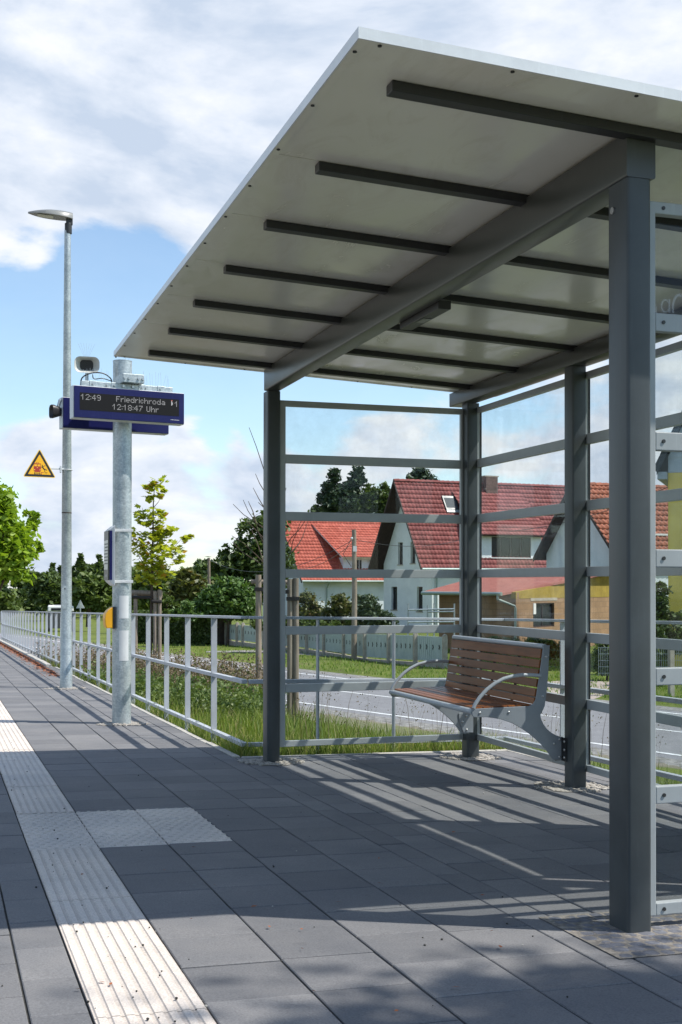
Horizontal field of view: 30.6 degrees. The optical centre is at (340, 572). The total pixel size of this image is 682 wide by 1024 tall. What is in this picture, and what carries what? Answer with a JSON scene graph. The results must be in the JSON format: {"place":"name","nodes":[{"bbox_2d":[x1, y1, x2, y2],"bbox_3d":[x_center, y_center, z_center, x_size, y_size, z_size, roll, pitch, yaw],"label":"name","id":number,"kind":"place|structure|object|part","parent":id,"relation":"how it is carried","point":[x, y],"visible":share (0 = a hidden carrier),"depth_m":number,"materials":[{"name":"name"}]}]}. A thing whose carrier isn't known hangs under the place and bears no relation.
{"place":"outdoors","nodes":[
{"label":"outdoors","id":0,"kind":"place"},
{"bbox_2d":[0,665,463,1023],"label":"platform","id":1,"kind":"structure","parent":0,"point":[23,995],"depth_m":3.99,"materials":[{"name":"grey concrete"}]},
{"bbox_2d":[207,650,327,655],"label":"garden path","id":2,"kind":"structure","parent":0,"point":[300,653],"depth_m":50.99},
{"bbox_2d":[285,521,383,616],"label":"house","id":3,"kind":"structure","parent":0,"point":[320,538],"depth_m":94.45,"materials":[{"name":"red tile"}]},
{"bbox_2d":[0,645,681,1023],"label":"pavement","id":4,"kind":"structure","parent":0,"point":[518,853],"depth_m":4.85,"materials":[{"name":"grey concrete"}]},
{"bbox_2d":[28,209,72,687],"bbox_3d":[-3.901,-1.649,16.724,0.602,6.446,0.260,0,-1,-18],"label":"lamp post","id":5,"kind":"object","parent":4,"relation":"on","point":[66,614],"visible":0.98,"depth_m":16.73,"materials":[{"name":"metal"}]},
{"bbox_2d":[24,450,71,477],"bbox_3d":[-3.924,-1.446,16.676,0.670,0.368,0.158,0,-1,-26],"label":"warning sign","id":6,"kind":"object","parent":5,"relation":"attached to","point":[39,466],"visible":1,"depth_m":16.56,"materials":[{"name":"orange"}]},
{"bbox_2d":[62,587,67,608],"bbox_3d":[-3.700,0.338,16.696,0.075,0.300,0.015,0,-1,-18],"label":"door","id":7,"kind":"structure","parent":5,"relation":"in","point":[64,589],"depth_m":16.69,"materials":[{"name":"metal"}]},
{"bbox_2d":[0,701,231,1023],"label":"tactile pavement","id":8,"kind":"structure","parent":4,"relation":"on","point":[96,953],"depth_m":4.67,"materials":[{"name":"beige concrete"}]},
{"bbox_2d":[80,358,172,723],"bbox_3d":[-2.009,-0.303,11.463,0.864,3.447,0.476,0,-1,-28],"label":"display pole","id":9,"kind":"object","parent":4,"relation":"on","point":[124,377],"visible":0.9,"depth_m":11.48,"materials":[{"name":"metal"}]},
{"bbox_2d":[74,343,99,380],"bbox_3d":[-2.327,-1.903,11.377,0.226,0.368,0.176,0,-1,-18],"label":"loudspeaker","id":10,"kind":"object","parent":9,"relation":"attached to","point":[85,364],"visible":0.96,"depth_m":11.35,"materials":[{"name":"white plastic"}]},
{"bbox_2d":[103,606,114,628],"bbox_3d":[-2.149,0.416,11.518,0.087,0.204,0.180,0,-1,-18],"label":"yellow box","id":11,"kind":"object","parent":9,"relation":"attached to","point":[109,617],"visible":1,"depth_m":11.44,"materials":[{"name":"plastic"}]},
{"bbox_2d":[59,397,168,435],"bbox_3d":[-2.157,-1.488,11.895,1.045,0.292,0.128,0,-1,-28],"label":"display board","id":12,"kind":"object","parent":9,"relation":"attached to","point":[66,422],"visible":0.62,"depth_m":11.74,"materials":[{"name":"metal"}]},
{"bbox_2d":[49,398,61,417],"bbox_3d":[-2.654,-1.534,11.633,0.108,0.192,0.120,0,-1,-32],"label":"loudspeaker","id":13,"kind":"object","parent":12,"relation":"attached to","point":[55,411],"visible":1,"depth_m":11.60,"materials":[{"name":"black plastic"}]},
{"bbox_2d":[104,526,132,585],"bbox_3d":[-2.052,-0.153,11.539,0.245,0.552,0.337,0,-1,-18],"label":"information box","id":14,"kind":"object","parent":9,"relation":"attached to","point":[109,556],"visible":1,"depth_m":11.37,"materials":[{"name":"metal"}]},
{"bbox_2d":[70,385,183,425],"bbox_3d":[-1.939,-1.517,11.349,1.045,0.292,0.130,0,-1,-28],"label":"display board","id":15,"kind":"object","parent":9,"relation":"attached to","point":[94,403],"visible":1,"depth_m":11.28,"materials":[{"name":"metal"}]},
{"bbox_2d":[0,642,502,1010],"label":"leaf litter","id":16,"kind":"object","parent":4,"relation":"on","point":[40,666],"visible":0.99,"depth_m":23.42,"materials":[{"name":"brown plant"}]},
{"bbox_2d":[1,728,567,1021],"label":"grit","id":17,"kind":"object","parent":4,"relation":"on","point":[147,1018],"visible":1,"depth_m":4.01,"materials":[{"name":"grey gravel"}]},
{"bbox_2d":[44,686,608,792],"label":"mortar patches","id":18,"kind":"object","parent":4,"relation":"on","point":[562,787],"visible":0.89,"depth_m":8.65,"materials":[{"name":"grey concrete"}]},
{"bbox_2d":[114,26,681,932],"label":"platform shelter","id":19,"kind":"object","parent":4,"relation":"on","point":[468,228],"visible":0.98,"depth_m":5.34,"materials":[{"name":"grey paint"}]},
{"bbox_2d":[389,635,566,761],"bbox_3d":[0.868,0.797,8.181,0.642,0.714,1.485,0,-1,-18],"label":"bench","id":20,"kind":"object","parent":19,"relation":"attached to","point":[460,709],"visible":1,"depth_m":7.94,"materials":[{"name":"brown wood"}]},
{"bbox_2d":[539,912,681,958],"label":"granite setts","id":21,"kind":"structure","parent":4,"relation":"on","point":[636,948],"depth_m":4.06,"materials":[{"name":"grey stone"}]},
{"bbox_2d":[0,635,681,759],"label":"road","id":22,"kind":"structure","parent":0,"point":[672,739],"depth_m":27.16,"materials":[{"name":"grey asphalt"}]},
{"bbox_2d":[0,634,678,713],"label":"road edge line","id":23,"kind":"object","parent":22,"relation":"on","point":[336,677],"visible":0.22,"depth_m":38.11,"materials":[{"name":"paint"}]},
{"bbox_2d":[14,643,679,731],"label":"road centre line","id":24,"kind":"object","parent":22,"relation":"on","point":[395,697],"visible":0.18,"depth_m":30.72,"materials":[{"name":"paint"}]},
{"bbox_2d":[286,700,680,755],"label":"road edge line","id":25,"kind":"object","parent":22,"relation":"on","point":[452,723],"visible":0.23,"depth_m":25.16,"materials":[{"name":"paint"}]},
{"bbox_2d":[0,588,681,783],"bbox_3d":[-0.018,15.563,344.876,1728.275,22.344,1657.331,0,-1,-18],"label":"ground","id":26,"kind":"structure","parent":0,"point":[664,767],"depth_m":42.50,"materials":[{"name":"green plant"}]},
{"bbox_2d":[0,585,22,640],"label":"bush","id":27,"kind":"object","parent":26,"relation":"on","point":[8,602],"visible":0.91,"depth_m":49.82,"materials":[{"name":"green plant"}]},
{"bbox_2d":[0,478,45,596],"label":"maple tree","id":28,"kind":"object","parent":26,"relation":"on","point":[18,552],"visible":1,"depth_m":45.74,"materials":[{"name":"green plant"}]},
{"bbox_2d":[0,639,50,666],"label":"kerb","id":29,"kind":"structure","parent":26,"relation":"on","point":[37,659],"depth_m":27.81,"materials":[{"name":"concrete"}]},
{"bbox_2d":[20,567,60,611],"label":"background tree","id":30,"kind":"object","parent":26,"relation":"on","point":[44,591],"visible":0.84,"depth_m":104.18,"materials":[{"name":"green plant"}]},
{"bbox_2d":[48,605,73,631],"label":"van","id":31,"kind":"object","parent":26,"relation":"on","point":[54,608],"visible":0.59,"depth_m":93.56,"materials":[{"name":"white paint"}]},
{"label":"rear window","id":32,"kind":"part","parent":31,"relation":"part of","materials":[{"name":"black glass"}]},
{"bbox_2d":[76,600,83,611],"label":"road sign","id":33,"kind":"object","parent":26,"relation":"on","point":[80,605],"visible":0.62,"depth_m":90.00,"materials":[{"name":"metal"}]},
{"bbox_2d":[72,569,111,626],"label":"background tree","id":34,"kind":"object","parent":26,"relation":"on","point":[91,591],"visible":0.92,"depth_m":94.27,"materials":[{"name":"green plant"}]},
{"bbox_2d":[3,552,214,615],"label":"woods","id":35,"kind":"object","parent":26,"relation":"on","point":[80,565],"visible":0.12,"depth_m":147.92,"materials":[{"name":"green plant"}]},
{"bbox_2d":[1,611,248,746],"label":"platform handrail","id":36,"kind":"object","parent":26,"relation":"on","point":[212,673],"visible":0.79,"depth_m":13.69,"materials":[{"name":"grey metal"}]},
{"bbox_2d":[131,590,161,671],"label":"tree stakes","id":37,"kind":"object","parent":26,"relation":"on","point":[136,595],"visible":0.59,"depth_m":27.96,"materials":[{"name":"brown wood"}]},
{"bbox_2d":[131,563,175,610],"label":"background tree","id":38,"kind":"object","parent":26,"relation":"on","point":[144,604],"visible":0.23,"depth_m":84.31,"materials":[{"name":"green plant"}]},
{"bbox_2d":[30,638,287,698],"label":"weeds","id":39,"kind":"object","parent":26,"relation":"on","point":[222,666],"visible":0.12,"depth_m":19.74,"materials":[{"name":"green plant"}]},
{"bbox_2d":[132,475,194,665],"bbox_3d":[-4.105,0.278,28.042,1.648,4.974,0.897,0,-1,13],"label":"young maple","id":40,"kind":"object","parent":26,"relation":"on","point":[160,533],"visible":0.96,"depth_m":27.94,"materials":[{"name":"green plant"}]},
{"bbox_2d":[152,588,181,622],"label":"cypress bush","id":41,"kind":"object","parent":26,"relation":"on","point":[167,604],"visible":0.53,"depth_m":55.87,"materials":[{"name":"green plant"}]},
{"bbox_2d":[73,661,289,724],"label":"weeds","id":42,"kind":"object","parent":26,"relation":"on","point":[226,698],"visible":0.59,"depth_m":16.13,"materials":[{"name":"green plant"}]},
{"bbox_2d":[131,608,231,644],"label":"hedge","id":43,"kind":"object","parent":26,"relation":"on","point":[200,630],"visible":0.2,"depth_m":57.94,"materials":[{"name":"green plant"}]},
{"bbox_2d":[169,598,203,626],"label":"bush","id":44,"kind":"object","parent":26,"relation":"on","point":[187,605],"visible":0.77,"depth_m":54.87,"materials":[{"name":"green plant"}]},
{"bbox_2d":[161,567,214,608],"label":"background tree","id":45,"kind":"object","parent":26,"relation":"on","point":[188,583],"visible":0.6,"depth_m":69.40,"materials":[{"name":"green plant"}]},
{"bbox_2d":[208,558,210,584],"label":"utility pole","id":46,"kind":"object","parent":26,"relation":"on","point":[209,580],"visible":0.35,"depth_m":65.93,"materials":[{"name":"wood"}]},
{"bbox_2d":[191,574,255,644],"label":"round bush","id":47,"kind":"object","parent":26,"relation":"on","point":[228,596],"visible":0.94,"depth_m":56.40,"materials":[{"name":"green plant"}]},
{"bbox_2d":[203,510,298,624],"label":"background tree","id":48,"kind":"object","parent":26,"relation":"on","point":[237,559],"visible":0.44,"depth_m":83.16,"materials":[{"name":"green plant"}]},
{"bbox_2d":[232,428,307,564],"bbox_3d":[-1.030,0.044,17.556,1.080,4.231,0.555,0,-1,4],"label":"bare sapling","id":49,"kind":"object","parent":26,"relation":"on","point":[254,519],"visible":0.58,"depth_m":17.61,"materials":[{"name":"brown plant"}]},
{"bbox_2d":[251,575,299,719],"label":"tree stakes","id":50,"kind":"object","parent":26,"relation":"on","point":[292,597],"visible":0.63,"depth_m":17.56,"materials":[{"name":"brown wood"}]},
{"bbox_2d":[40,653,511,757],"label":"grass","id":51,"kind":"structure","parent":26,"relation":"on","point":[240,751],"depth_m":9.52,"materials":[{"name":"green plant"}]},
{"bbox_2d":[249,614,360,630],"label":"garden shrub","id":52,"kind":"object","parent":26,"relation":"on","point":[308,622],"visible":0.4,"depth_m":49.86,"materials":[{"name":"green plant"}]},
{"bbox_2d":[55,667,564,765],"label":"kerb stones","id":53,"kind":"object","parent":26,"relation":"on","point":[223,750],"visible":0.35,"depth_m":9.55,"materials":[{"name":"grey concrete"}]},
{"bbox_2d":[299,588,323,619],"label":"garden shrub","id":54,"kind":"object","parent":26,"relation":"on","point":[310,607],"visible":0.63,"depth_m":52.75,"materials":[{"name":"green plant"}]},
{"bbox_2d":[307,504,335,512],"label":"background tree","id":55,"kind":"object","parent":26,"relation":"on","point":[314,508],"visible":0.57,"depth_m":117.36,"materials":[{"name":"green plant"}]},
{"bbox_2d":[319,593,351,625],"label":"garden shrub","id":56,"kind":"object","parent":26,"relation":"on","point":[340,604],"visible":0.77,"depth_m":50.77,"materials":[{"name":"green plant"}]},
{"bbox_2d":[224,622,447,667],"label":"garden fence","id":57,"kind":"object","parent":26,"relation":"on","point":[415,647],"visible":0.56,"depth_m":44.83,"materials":[{"name":"metal"}]},
{"bbox_2d":[0,633,681,711],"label":"road shoulder","id":58,"kind":"object","parent":26,"relation":"on","point":[607,701],"visible":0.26,"depth_m":38.17},
{"bbox_2d":[315,466,367,512],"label":"pine tree","id":59,"kind":"object","parent":26,"relation":"on","point":[336,496],"visible":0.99,"depth_m":117.29,"materials":[{"name":"green plant"}]},
{"bbox_2d":[343,530,356,659],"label":"utility pole","id":60,"kind":"object","parent":26,"relation":"on","point":[354,607],"visible":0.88,"depth_m":45.52,"materials":[{"name":"metal"}]},
{"bbox_2d":[210,487,666,571],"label":"overhead wire","id":61,"kind":"object","parent":60,"relation":"attached to","point":[395,545],"visible":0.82,"depth_m":49.50,"materials":[{"name":"black metal"}]},
{"bbox_2d":[351,483,389,513],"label":"background tree","id":62,"kind":"object","parent":26,"relation":"on","point":[371,499],"visible":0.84,"depth_m":117.21,"materials":[{"name":"green plant"}]},
{"bbox_2d":[351,593,399,625],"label":"garden shrub","id":63,"kind":"object","parent":26,"relation":"on","point":[368,605],"visible":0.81,"depth_m":49.71,"materials":[{"name":"green plant"}]},
{"bbox_2d":[248,616,503,749],"bbox_3d":[0.295,0.971,9.486,2.048,1.291,0.060,0,-1,-18],"label":"platform handrail","id":64,"kind":"object","parent":26,"relation":"on","point":[289,681],"visible":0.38,"depth_m":9.41,"materials":[{"name":"grey metal"}]},
{"bbox_2d":[378,481,389,513],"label":"background tree","id":65,"kind":"object","parent":26,"relation":"on","point":[385,487],"visible":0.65,"depth_m":117.79,"materials":[{"name":"green plant"}]},
{"bbox_2d":[405,468,438,479],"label":"spruce tree","id":66,"kind":"object","parent":26,"relation":"on","point":[420,473],"visible":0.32,"depth_m":111.55,"materials":[{"name":"green plant"}]},
{"bbox_2d":[407,603,454,635],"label":"pipe rack","id":67,"kind":"object","parent":26,"relation":"on","point":[427,621],"visible":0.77,"depth_m":47.43,"materials":[{"name":"metal"}]},
{"bbox_2d":[368,475,564,624],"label":"house","id":68,"kind":"structure","parent":26,"relation":"on","point":[503,547],"depth_m":78.87,"materials":[{"name":"red tile"}]},
{"bbox_2d":[390,587,397,610],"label":"window","id":69,"kind":"structure","parent":68,"relation":"in","point":[394,588],"depth_m":80.96,"materials":[{"name":"black glass"}]},
{"bbox_2d":[397,542,402,565],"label":"window","id":70,"kind":"structure","parent":68,"relation":"in","point":[401,544],"depth_m":80.20,"materials":[{"name":"black glass"}]},
{"bbox_2d":[409,547,415,563],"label":"window","id":71,"kind":"structure","parent":68,"relation":"in","point":[413,547],"depth_m":78.53,"materials":[{"name":"black glass"}]},
{"bbox_2d":[416,587,422,612],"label":"window","id":72,"kind":"structure","parent":68,"relation":"in","point":[420,588],"depth_m":77.66,"materials":[{"name":"black glass"}]},
{"bbox_2d":[285,703,681,767],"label":"road shoulder","id":73,"kind":"object","parent":26,"relation":"on","point":[667,761],"visible":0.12,"depth_m":24.47},
{"bbox_2d":[286,656,681,763],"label":"weeds","id":74,"kind":"object","parent":26,"relation":"on","point":[301,737],"visible":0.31,"depth_m":12.04,"materials":[{"name":"green plant"}]},
{"bbox_2d":[458,635,559,664],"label":"garden shrub","id":75,"kind":"object","parent":26,"relation":"on","point":[554,652],"visible":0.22,"depth_m":42.68,"materials":[{"name":"green plant"}]},
{"bbox_2d":[421,576,608,648],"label":"annex","id":76,"kind":"object","parent":26,"relation":"on","point":[526,597],"visible":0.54,"depth_m":52.47,"materials":[{"name":"yellow paint"}]},
{"bbox_2d":[533,603,552,626],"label":"window","id":77,"kind":"structure","parent":76,"relation":"in","point":[543,610],"depth_m":52.15,"materials":[{"name":"grey glass"}]},
{"bbox_2d":[502,618,681,781],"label":"platform handrail","id":78,"kind":"object","parent":26,"relation":"on","point":[659,773],"visible":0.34,"depth_m":8.90,"materials":[{"name":"grey metal"}]},
{"bbox_2d":[533,482,667,631],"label":"house","id":79,"kind":"structure","parent":26,"relation":"on","point":[550,550],"depth_m":62.08,"materials":[{"name":"white paint"}]},
{"bbox_2d":[592,643,608,680],"bbox_3d":[7.740,2.520,35.957,1.026,1.407,0.931,0,-1,18],"label":"garden shrub","id":80,"kind":"object","parent":26,"relation":"on","point":[603,661],"visible":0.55,"depth_m":35.84,"materials":[{"name":"green plant"}]},
{"bbox_2d":[598,647,676,695],"bbox_3d":[7.995,2.554,30.993,3.191,1.548,0.151,0,-1,0],"label":"wire fence","id":81,"kind":"object","parent":26,"relation":"on","point":[671,663],"visible":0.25,"depth_m":30.96,"materials":[{"name":"metal"}]},
{"bbox_2d":[655,411,681,666],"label":"house","id":82,"kind":"structure","parent":26,"relation":"on","point":[668,467],"depth_m":40.93,"materials":[{"name":"paint"}]},
{"bbox_2d":[656,581,681,666],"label":"garden shrub","id":83,"kind":"object","parent":26,"relation":"on","point":[662,609],"visible":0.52,"depth_m":37.77,"materials":[{"name":"green plant"}]},
{"bbox_2d":[656,619,681,666],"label":"garden shrub","id":84,"kind":"object","parent":26,"relation":"on","point":[669,632],"visible":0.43,"depth_m":33.82,"materials":[{"name":"green plant"}]},
{"bbox_2d":[0,0,681,587],"label":"sky","id":85,"kind":"structure","parent":0,"point":[137,120],"materials":[{"name":"blue"}]},
{"bbox_2d":[135,685,681,784],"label":"grass","id":86,"kind":"structure","parent":0,"point":[253,729],"depth_m":12.75,"materials":[{"name":"green plant"}]},
{"bbox_2d":[548,681,608,698],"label":"driveway","id":87,"kind":"structure","parent":0,"point":[598,685],"depth_m":33.50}
]}

